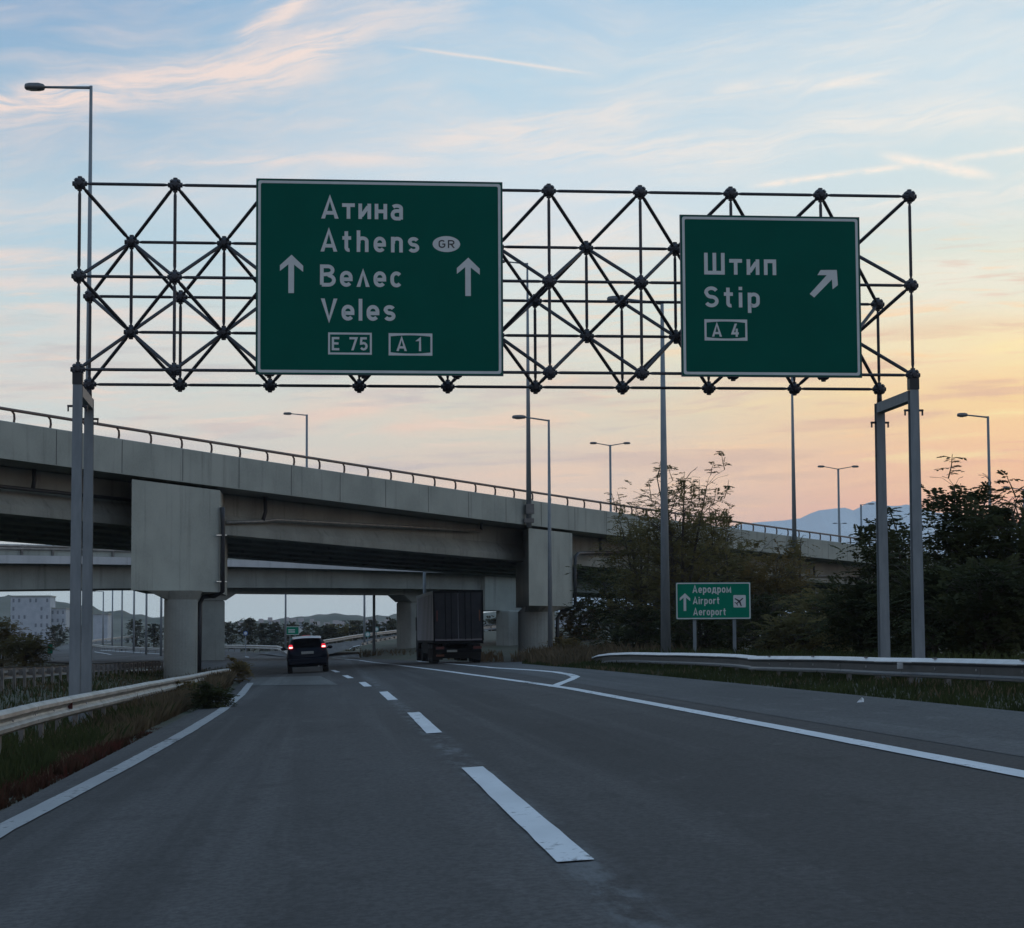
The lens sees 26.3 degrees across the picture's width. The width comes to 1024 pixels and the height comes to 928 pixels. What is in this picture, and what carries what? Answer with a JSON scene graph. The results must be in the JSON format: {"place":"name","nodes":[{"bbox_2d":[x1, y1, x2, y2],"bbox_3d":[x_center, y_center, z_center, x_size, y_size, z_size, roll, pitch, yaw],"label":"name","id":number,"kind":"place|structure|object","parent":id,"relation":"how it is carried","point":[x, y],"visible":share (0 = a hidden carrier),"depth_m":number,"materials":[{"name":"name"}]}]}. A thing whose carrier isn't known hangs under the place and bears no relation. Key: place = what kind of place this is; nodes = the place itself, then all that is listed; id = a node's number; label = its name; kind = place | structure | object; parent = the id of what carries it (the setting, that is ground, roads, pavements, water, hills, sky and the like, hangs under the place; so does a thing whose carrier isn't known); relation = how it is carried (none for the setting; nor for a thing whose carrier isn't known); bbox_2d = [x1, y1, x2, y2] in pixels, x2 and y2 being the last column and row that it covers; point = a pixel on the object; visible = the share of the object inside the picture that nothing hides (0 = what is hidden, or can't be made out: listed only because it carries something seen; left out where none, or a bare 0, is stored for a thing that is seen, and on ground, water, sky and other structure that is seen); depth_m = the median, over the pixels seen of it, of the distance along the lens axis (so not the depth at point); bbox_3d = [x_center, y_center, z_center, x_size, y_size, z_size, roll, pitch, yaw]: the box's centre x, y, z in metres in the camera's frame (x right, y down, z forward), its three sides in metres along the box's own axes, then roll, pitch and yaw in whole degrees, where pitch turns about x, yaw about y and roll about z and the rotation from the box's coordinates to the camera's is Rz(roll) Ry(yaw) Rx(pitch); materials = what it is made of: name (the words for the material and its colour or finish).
{"place":"outdoors","nodes":[
{"label":"outdoors","id":0,"kind":"place"},
{"bbox_2d":[55,639,138,649],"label":"road","id":1,"kind":"structure","parent":0,"point":[65,647],"depth_m":383.25,"materials":[{"name":"grey asphalt"}]},
{"bbox_2d":[0,668,237,794],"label":"grass","id":2,"kind":"structure","parent":0,"point":[17,763],"depth_m":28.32,"materials":[{"name":"green plant"}]},
{"bbox_2d":[53,647,239,653],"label":"road","id":3,"kind":"structure","parent":0,"point":[98,649],"depth_m":275.04,"materials":[{"name":"grey asphalt"}]},
{"bbox_2d":[92,644,163,652],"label":"guard rail","id":4,"kind":"object","parent":3,"relation":"on","point":[127,648],"visible":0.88,"depth_m":247.71,"materials":[{"name":"metal"}]},
{"bbox_2d":[160,597,161,655],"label":"lamp post","id":5,"kind":"object","parent":3,"relation":"on","point":[160,626],"visible":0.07,"depth_m":194.83,"materials":[{"name":"metal"}]},
{"bbox_2d":[140,619,488,643],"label":"trees","id":6,"kind":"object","parent":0,"point":[308,621],"depth_m":919.73,"materials":[{"name":"green plant"}]},
{"bbox_2d":[259,623,495,656],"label":"ramp road","id":7,"kind":"structure","parent":0,"point":[337,647],"depth_m":211.79,"materials":[{"name":"grey asphalt"}]},
{"bbox_2d":[0,595,931,643],"bbox_3d":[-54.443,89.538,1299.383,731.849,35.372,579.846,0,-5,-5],"label":"hills","id":8,"kind":"structure","parent":0,"point":[5,605],"depth_m":1263.54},
{"bbox_2d":[361,623,607,661],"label":"embankment","id":9,"kind":"structure","parent":0,"point":[489,641],"depth_m":163.29,"materials":[{"name":"soil"}]},
{"bbox_2d":[361,625,495,645],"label":"guard rail","id":10,"kind":"object","parent":9,"relation":"on","point":[395,637],"visible":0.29,"depth_m":228.49,"materials":[{"name":"metal"}]},
{"bbox_2d":[0,652,1023,927],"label":"road","id":11,"kind":"structure","parent":0,"point":[350,802],"depth_m":14.50,"materials":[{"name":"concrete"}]},
{"bbox_2d":[0,683,252,837],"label":"edge line","id":12,"kind":"object","parent":11,"relation":"on","point":[16,821],"visible":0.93,"depth_m":22.22,"materials":[{"name":"paint"}]},
{"bbox_2d":[249,676,337,684],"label":"road patch","id":13,"kind":"object","parent":11,"relation":"on","point":[306,680],"visible":1,"depth_m":74.42,"materials":[{"name":"grey asphalt"}]},
{"bbox_2d":[281,636,332,673],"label":"car","id":14,"kind":"object","parent":11,"relation":"on","point":[306,651],"visible":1,"depth_m":92.03,"materials":[{"name":"blue paint"}]},
{"bbox_2d":[408,712,440,732],"bbox_3d":[-1.312,3.771,32.183,0.209,0.022,8.229,0,-5,-4],"label":"lane marking","id":15,"kind":"object","parent":11,"relation":"on","point":[425,724],"visible":1,"depth_m":31.42,"materials":[{"name":"white paint"}]},
{"bbox_2d":[415,590,483,662],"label":"semi truck","id":16,"kind":"object","parent":11,"relation":"on","point":[450,624],"visible":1,"depth_m":111.18,"materials":[{"name":"metal"}]},
{"bbox_2d":[420,661,579,686],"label":"gore line","id":17,"kind":"object","parent":11,"relation":"on","point":[573,676],"visible":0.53,"depth_m":59.71,"materials":[{"name":"white paint"}]},
{"bbox_2d":[462,766,593,861],"bbox_3d":[-0.015,2.467,16.067,0.208,0.024,8.799,0,-5,-5],"label":"lane marking","id":18,"kind":"object","parent":11,"relation":"on","point":[555,843],"visible":1,"depth_m":14.37,"materials":[{"name":"white paint"}]},
{"bbox_2d":[338,658,1023,776],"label":"edge line","id":19,"kind":"object","parent":11,"relation":"on","point":[990,767],"visible":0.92,"depth_m":22.00,"materials":[{"name":"white paint"}]},
{"bbox_2d":[453,662,1023,756],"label":"hard shoulder","id":20,"kind":"object","parent":11,"relation":"attached to","point":[993,730],"visible":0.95,"depth_m":28.22},
{"bbox_2d":[0,641,1023,810],"bbox_3d":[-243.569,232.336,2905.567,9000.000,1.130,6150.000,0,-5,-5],"label":"ground","id":21,"kind":"structure","parent":0,"point":[187,712],"depth_m":53.41,"materials":[{"name":"green plant"}]},
{"bbox_2d":[0,616,31,666],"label":"bush","id":22,"kind":"object","parent":21,"relation":"on","point":[4,632],"visible":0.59,"depth_m":111.80,"materials":[{"name":"green plant"}]},
{"bbox_2d":[0,633,61,666],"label":"bush","id":23,"kind":"object","parent":21,"relation":"on","point":[28,651],"visible":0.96,"depth_m":104.50,"materials":[{"name":"green plant"}]},
{"bbox_2d":[10,595,55,645],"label":"apartment block","id":24,"kind":"structure","parent":21,"relation":"on","point":[33,613],"depth_m":700.11,"materials":[{"name":"concrete"}]},
{"bbox_2d":[51,607,69,630],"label":"apartment block","id":25,"kind":"structure","parent":24,"relation":"attached to","point":[60,615],"depth_m":705.08,"materials":[{"name":"concrete"}]},
{"bbox_2d":[40,622,69,649],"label":"tree","id":26,"kind":"object","parent":21,"relation":"on","point":[56,628],"visible":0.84,"depth_m":419.65,"materials":[{"name":"green plant"}]},
{"bbox_2d":[24,83,92,378],"bbox_3d":[-12.371,-2.038,59.606,1.899,16.866,0.300,0,-5,-5],"label":"lamp post","id":27,"kind":"object","parent":21,"relation":"on","point":[34,86],"visible":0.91,"depth_m":60.07,"materials":[{"name":"metal"}]},
{"bbox_2d":[0,728,158,809],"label":"red weeds","id":28,"kind":"object","parent":21,"relation":"on","point":[71,765],"visible":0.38,"depth_m":24.34,"materials":[{"name":"plant"}]},
{"bbox_2d":[0,661,162,691],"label":"guard rail","id":29,"kind":"object","parent":21,"relation":"on","point":[25,672],"visible":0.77,"depth_m":66.31,"materials":[{"name":"metal"}]},
{"bbox_2d":[93,613,111,643],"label":"hall","id":30,"kind":"structure","parent":21,"relation":"on","point":[97,625],"depth_m":639.97,"materials":[{"name":"concrete"}]},
{"bbox_2d":[0,663,228,741],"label":"grass","id":31,"kind":"structure","parent":21,"relation":"on","point":[66,684],"depth_m":62.75,"materials":[{"name":"green plant"}]},
{"bbox_2d":[0,669,230,751],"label":"guard rail","id":32,"kind":"object","parent":21,"relation":"on","point":[19,718],"visible":0.69,"depth_m":33.97,"materials":[{"name":"metal"}]},
{"bbox_2d":[121,591,122,650],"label":"lamp post","id":33,"kind":"object","parent":21,"relation":"on","point":[122,619],"visible":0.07,"depth_m":269.88,"materials":[{"name":"metal"}]},
{"bbox_2d":[133,591,134,652],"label":"lamp post","id":34,"kind":"object","parent":21,"relation":"on","point":[133,621],"visible":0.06,"depth_m":234.86,"materials":[{"name":"metal"}]},
{"bbox_2d":[123,619,150,646],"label":"tree","id":35,"kind":"object","parent":21,"relation":"on","point":[137,627],"visible":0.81,"depth_m":419.40,"materials":[{"name":"green plant"}]},
{"bbox_2d":[145,594,147,654],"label":"lamp post","id":36,"kind":"object","parent":21,"relation":"on","point":[146,606],"visible":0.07,"depth_m":214.88,"materials":[{"name":"metal"}]},
{"bbox_2d":[143,623,163,647],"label":"tree","id":37,"kind":"object","parent":21,"relation":"on","point":[153,631],"visible":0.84,"depth_m":419.07,"materials":[{"name":"green plant"}]},
{"bbox_2d":[181,681,239,710],"bbox_3d":[-6.447,5.061,46.856,1.283,0.862,1.233,0,-5,-5],"label":"bush","id":38,"kind":"object","parent":21,"relation":"on","point":[210,694],"visible":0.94,"depth_m":46.75,"materials":[{"name":"green plant"}]},
{"bbox_2d":[225,621,248,650],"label":"tree","id":39,"kind":"object","parent":21,"relation":"on","point":[229,631],"visible":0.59,"depth_m":327.37,"materials":[{"name":"green plant"}]},
{"bbox_2d":[225,655,255,683],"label":"bush","id":40,"kind":"object","parent":21,"relation":"on","point":[237,666],"visible":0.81,"depth_m":78.70,"materials":[{"name":"green plant"}]},
{"bbox_2d":[236,617,260,650],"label":"tree","id":41,"kind":"object","parent":21,"relation":"on","point":[249,624],"visible":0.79,"depth_m":335.57,"materials":[{"name":"green plant"}]},
{"bbox_2d":[225,645,286,653],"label":"guard rail","id":42,"kind":"object","parent":21,"relation":"on","point":[264,647],"visible":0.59,"depth_m":221.03,"materials":[{"name":"metal"}]},
{"bbox_2d":[251,622,273,650],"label":"tree","id":43,"kind":"object","parent":21,"relation":"on","point":[260,626],"visible":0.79,"depth_m":341.61,"materials":[{"name":"green plant"}]},
{"bbox_2d":[265,621,287,650],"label":"tree","id":44,"kind":"object","parent":21,"relation":"on","point":[273,631],"visible":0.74,"depth_m":341.14,"materials":[{"name":"green plant"}]},
{"bbox_2d":[284,595,286,648],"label":"lamp post","id":45,"kind":"object","parent":21,"relation":"on","point":[285,640],"visible":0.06,"depth_m":234.85,"materials":[{"name":"metal"}]},
{"bbox_2d":[273,621,309,646],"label":"tree","id":46,"kind":"object","parent":21,"relation":"on","point":[282,634],"visible":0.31,"depth_m":320.07,"materials":[{"name":"green plant"}]},
{"bbox_2d":[287,626,302,636],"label":"direction sign","id":47,"kind":"object","parent":21,"relation":"on","point":[294,630],"visible":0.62,"depth_m":249.96,"materials":[{"name":"metal"}]},
{"bbox_2d":[299,622,322,635],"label":"tree","id":48,"kind":"object","parent":21,"relation":"on","point":[312,627],"visible":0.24,"depth_m":328.94,"materials":[{"name":"green plant"}]},
{"bbox_2d":[309,623,342,643],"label":"tree","id":49,"kind":"object","parent":21,"relation":"on","point":[330,631],"visible":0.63,"depth_m":304.56,"materials":[{"name":"green plant"}]},
{"bbox_2d":[328,624,356,650],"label":"tree","id":50,"kind":"object","parent":21,"relation":"on","point":[345,630],"visible":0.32,"depth_m":310.25,"materials":[{"name":"green plant"}]},
{"bbox_2d":[338,620,370,650],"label":"tree","id":51,"kind":"object","parent":21,"relation":"on","point":[350,623],"visible":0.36,"depth_m":325.23,"materials":[{"name":"green plant"}]},
{"bbox_2d":[323,630,396,643],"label":"guard rail","id":52,"kind":"object","parent":21,"relation":"on","point":[344,638],"visible":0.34,"depth_m":248.70,"materials":[{"name":"metal"}]},
{"bbox_2d":[363,595,365,641],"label":"lamp post","id":53,"kind":"object","parent":21,"relation":"on","point":[364,627],"visible":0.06,"depth_m":209.90,"materials":[{"name":"metal"}]},
{"bbox_2d":[352,619,382,648],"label":"tree","id":54,"kind":"object","parent":21,"relation":"on","point":[369,627],"visible":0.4,"depth_m":308.78,"materials":[{"name":"green plant"}]},
{"bbox_2d":[372,595,375,653],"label":"lamp post","id":55,"kind":"object","parent":21,"relation":"on","point":[374,644],"visible":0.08,"depth_m":164.84,"materials":[{"name":"metal"}]},
{"bbox_2d":[0,544,846,660],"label":"bridge","id":56,"kind":"structure","parent":21,"relation":"on","point":[27,567],"depth_m":154.14,"materials":[{"name":"concrete"}]},
{"bbox_2d":[283,412,307,466],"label":"lamp post","id":57,"kind":"object","parent":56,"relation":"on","point":[287,413],"visible":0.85,"depth_m":159.94,"materials":[{"name":"metal"}]},
{"bbox_2d":[358,648,503,661],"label":"grass","id":58,"kind":"structure","parent":21,"relation":"on","point":[490,655],"depth_m":142.54,"materials":[{"name":"green plant"}]},
{"bbox_2d":[0,406,950,678],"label":"overpass bridge","id":59,"kind":"structure","parent":21,"relation":"on","point":[182,524],"depth_m":97.44,"materials":[{"name":"concrete"}]},
{"bbox_2d":[503,260,533,527],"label":"lamp post","id":60,"kind":"object","parent":59,"relation":"attached to","point":[529,512],"visible":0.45,"depth_m":114.07,"materials":[{"name":"metal"}]},
{"bbox_2d":[791,377,796,552],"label":"lamp post","id":61,"kind":"object","parent":59,"relation":"attached to","point":[794,532],"visible":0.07,"depth_m":146.64,"materials":[{"name":"metal"}]},
{"bbox_2d":[67,176,924,722],"bbox_3d":[-0.247,0.076,38.642,14.740,9.719,2.439,0,-5,-6],"label":"sign gantry","id":62,"kind":"object","parent":21,"relation":"on","point":[81,570],"visible":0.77,"depth_m":38.45,"materials":[{"name":"metal"}]},
{"bbox_2d":[255,178,503,375],"bbox_3d":[-2.254,-3.178,37.481,4.211,3.358,0.128,0,-5,-6],"label":"direction sign","id":63,"kind":"object","parent":62,"relation":"attached to","point":[381,277],"visible":1,"depth_m":37.42,"materials":[{"name":"metal"}]},
{"bbox_2d":[679,215,861,377],"bbox_3d":[4.494,-2.909,38.164,3.181,2.824,0.128,0,-5,-6],"label":"direction sign","id":64,"kind":"object","parent":62,"relation":"attached to","point":[770,296],"visible":1,"depth_m":38.10,"materials":[{"name":"metal"}]},
{"bbox_2d":[512,415,552,646],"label":"lamp post","id":65,"kind":"object","parent":21,"relation":"on","point":[550,628],"visible":0.94,"depth_m":106.88,"materials":[{"name":"metal"}]},
{"bbox_2d":[538,636,588,647],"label":"bush","id":66,"kind":"object","parent":21,"relation":"on","point":[561,641],"visible":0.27,"depth_m":107.76,"materials":[{"name":"green plant"}]},
{"bbox_2d":[555,593,614,640],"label":"bush","id":67,"kind":"object","parent":21,"relation":"on","point":[569,625],"visible":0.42,"depth_m":174.31,"materials":[{"name":"green plant"}]},
{"bbox_2d":[562,559,652,646],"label":"bush","id":68,"kind":"object","parent":21,"relation":"on","point":[603,587],"visible":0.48,"depth_m":95.96,"materials":[{"name":"green plant"}]},
{"bbox_2d":[590,442,629,619],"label":"lamp post","id":69,"kind":"object","parent":21,"relation":"on","point":[610,481],"visible":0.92,"depth_m":174.93,"materials":[{"name":"metal"}]},
{"bbox_2d":[509,639,725,664],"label":"grass","id":70,"kind":"structure","parent":21,"relation":"on","point":[559,655],"depth_m":81.05,"materials":[{"name":"green plant"}]},
{"bbox_2d":[580,493,690,643],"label":"tree","id":71,"kind":"object","parent":21,"relation":"on","point":[636,590],"visible":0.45,"depth_m":88.00,"materials":[{"name":"green plant"}]},
{"bbox_2d":[588,604,684,649],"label":"bush","id":72,"kind":"object","parent":21,"relation":"on","point":[640,613],"visible":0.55,"depth_m":83.35,"materials":[{"name":"green plant"}]},
{"bbox_2d":[607,296,670,652],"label":"lamp post","id":73,"kind":"object","parent":21,"relation":"on","point":[665,617],"visible":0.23,"depth_m":68.80,"materials":[{"name":"metal"}]},
{"bbox_2d":[610,529,704,639],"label":"tree","id":74,"kind":"object","parent":21,"relation":"on","point":[677,553],"visible":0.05,"depth_m":91.88,"materials":[{"name":"green plant"}]},
{"bbox_2d":[591,652,752,670],"bbox_3d":[3.938,5.842,62.863,0.586,0.966,30.423,0,-5,-5],"label":"guard rail","id":75,"kind":"object","parent":21,"relation":"on","point":[736,661],"visible":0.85,"depth_m":57.09,"materials":[{"name":"metal"}]},
{"bbox_2d":[606,451,745,647],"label":"tree","id":76,"kind":"object","parent":21,"relation":"on","point":[683,562],"visible":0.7,"depth_m":83.73,"materials":[{"name":"green plant"}]},
{"bbox_2d":[637,600,753,652],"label":"bush","id":77,"kind":"object","parent":21,"relation":"on","point":[685,635],"visible":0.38,"depth_m":79.71,"materials":[{"name":"green plant"}]},
{"bbox_2d":[676,582,750,652],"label":"direction sign","id":78,"kind":"object","parent":21,"relation":"on","point":[712,600],"visible":1,"depth_m":69.95,"materials":[{"name":"metal"}]},
{"bbox_2d":[675,495,754,646],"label":"tree","id":79,"kind":"object","parent":21,"relation":"on","point":[725,521],"visible":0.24,"depth_m":90.20,"materials":[{"name":"green plant"}]},
{"bbox_2d":[679,534,788,651],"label":"tree","id":80,"kind":"object","parent":21,"relation":"on","point":[741,546],"visible":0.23,"depth_m":87.96,"materials":[{"name":"green plant"}]},
{"bbox_2d":[697,590,817,652],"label":"bush","id":81,"kind":"object","parent":21,"relation":"on","point":[758,611],"visible":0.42,"depth_m":77.78,"materials":[{"name":"green plant"}]},
{"bbox_2d":[722,539,829,651],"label":"tree","id":82,"kind":"object","parent":21,"relation":"on","point":[760,578],"visible":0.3,"depth_m":85.86,"materials":[{"name":"green plant"}]},
{"bbox_2d":[770,535,820,611],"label":"tree","id":83,"kind":"object","parent":21,"relation":"on","point":[797,547],"visible":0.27,"depth_m":92.15,"materials":[{"name":"green plant"}]},
{"bbox_2d":[739,611,854,654],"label":"bush","id":84,"kind":"object","parent":21,"relation":"on","point":[793,623],"visible":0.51,"depth_m":69.43,"materials":[{"name":"green plant"}]},
{"bbox_2d":[769,587,852,652],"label":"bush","id":85,"kind":"object","parent":21,"relation":"on","point":[802,606],"visible":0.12,"depth_m":71.86,"materials":[{"name":"green plant"}]},
{"bbox_2d":[818,465,858,541],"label":"lamp post","id":86,"kind":"object","parent":21,"relation":"on","point":[838,483],"visible":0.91,"depth_m":190.00,"materials":[{"name":"metal"}]},
{"bbox_2d":[787,572,901,655],"bbox_3d":[10.068,4.780,62.027,4.473,3.395,4.451,0,-5,-5],"label":"bush","id":87,"kind":"object","parent":21,"relation":"on","point":[846,613],"visible":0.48,"depth_m":61.55,"materials":[{"name":"green plant"}]},
{"bbox_2d":[826,514,902,655],"bbox_3d":[10.271,3.735,62.130,2.824,4.771,2.755,0,-5,-5],"label":"tree","id":88,"kind":"object","parent":21,"relation":"on","point":[868,569],"visible":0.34,"depth_m":62.07,"materials":[{"name":"green plant"}]},
{"bbox_2d":[748,656,1023,688],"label":"guard rail","id":89,"kind":"object","parent":21,"relation":"on","point":[988,671],"visible":0.95,"depth_m":35.75,"materials":[{"name":"metal"}]},
{"bbox_2d":[846,506,940,654],"bbox_3d":[10.815,3.660,60.085,2.756,5.068,3.028,3,-6,-36],"label":"tree","id":90,"kind":"object","parent":21,"relation":"on","point":[893,534],"visible":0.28,"depth_m":60.03,"materials":[{"name":"green plant"}]},
{"bbox_2d":[854,555,986,657],"bbox_3d":[10.383,3.892,54.070,3.898,3.325,4.018,0,-5,-5],"label":"tree","id":91,"kind":"object","parent":21,"relation":"on","point":[899,645],"visible":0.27,"depth_m":53.70,"materials":[{"name":"green plant"}]},
{"bbox_2d":[876,454,1020,650],"bbox_3d":[11.314,2.728,56.070,3.916,6.064,4.115,-3,-5,31],"label":"tree","id":92,"kind":"object","parent":21,"relation":"on","point":[938,503],"visible":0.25,"depth_m":55.40,"materials":[{"name":"green plant"}]},
{"bbox_2d":[889,553,1023,658],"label":"tree","id":93,"kind":"object","parent":21,"relation":"on","point":[995,613],"visible":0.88,"depth_m":49.38,"materials":[{"name":"green plant"}]},
{"bbox_2d":[957,413,990,508],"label":"lamp post","id":94,"kind":"object","parent":21,"relation":"on","point":[988,440],"visible":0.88,"depth_m":104.97,"materials":[{"name":"metal"}]},
{"bbox_2d":[927,470,1023,653],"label":"tree","id":95,"kind":"object","parent":21,"relation":"on","point":[964,535],"visible":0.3,"depth_m":53.71,"materials":[{"name":"green plant"}]},
{"bbox_2d":[969,491,1023,658],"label":"tree","id":96,"kind":"object","parent":21,"relation":"on","point":[1019,541],"visible":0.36,"depth_m":52.29,"materials":[{"name":"green plant"}]},
{"bbox_2d":[0,0,1023,622],"label":"sky","id":97,"kind":"structure","parent":0,"point":[880,97],"materials":[{"name":"blue"}]},
{"bbox_2d":[519,659,1023,711],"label":"grass","id":98,"kind":"structure","parent":0,"point":[945,698],"depth_m":36.35,"materials":[{"name":"green plant"}]},
{"bbox_2d":[556,501,1019,615],"bbox_3d":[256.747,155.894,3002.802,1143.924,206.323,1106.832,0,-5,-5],"label":"mountain","id":99,"kind":"structure","parent":0,"point":[821,521],"depth_m":2963.15,"materials":[{"name":"stone"}]},
{"bbox_2d":[616,647,1023,685],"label":"grass","id":100,"kind":"structure","parent":0,"point":[845,654],"depth_m":51.04,"materials":[{"name":"green plant"}]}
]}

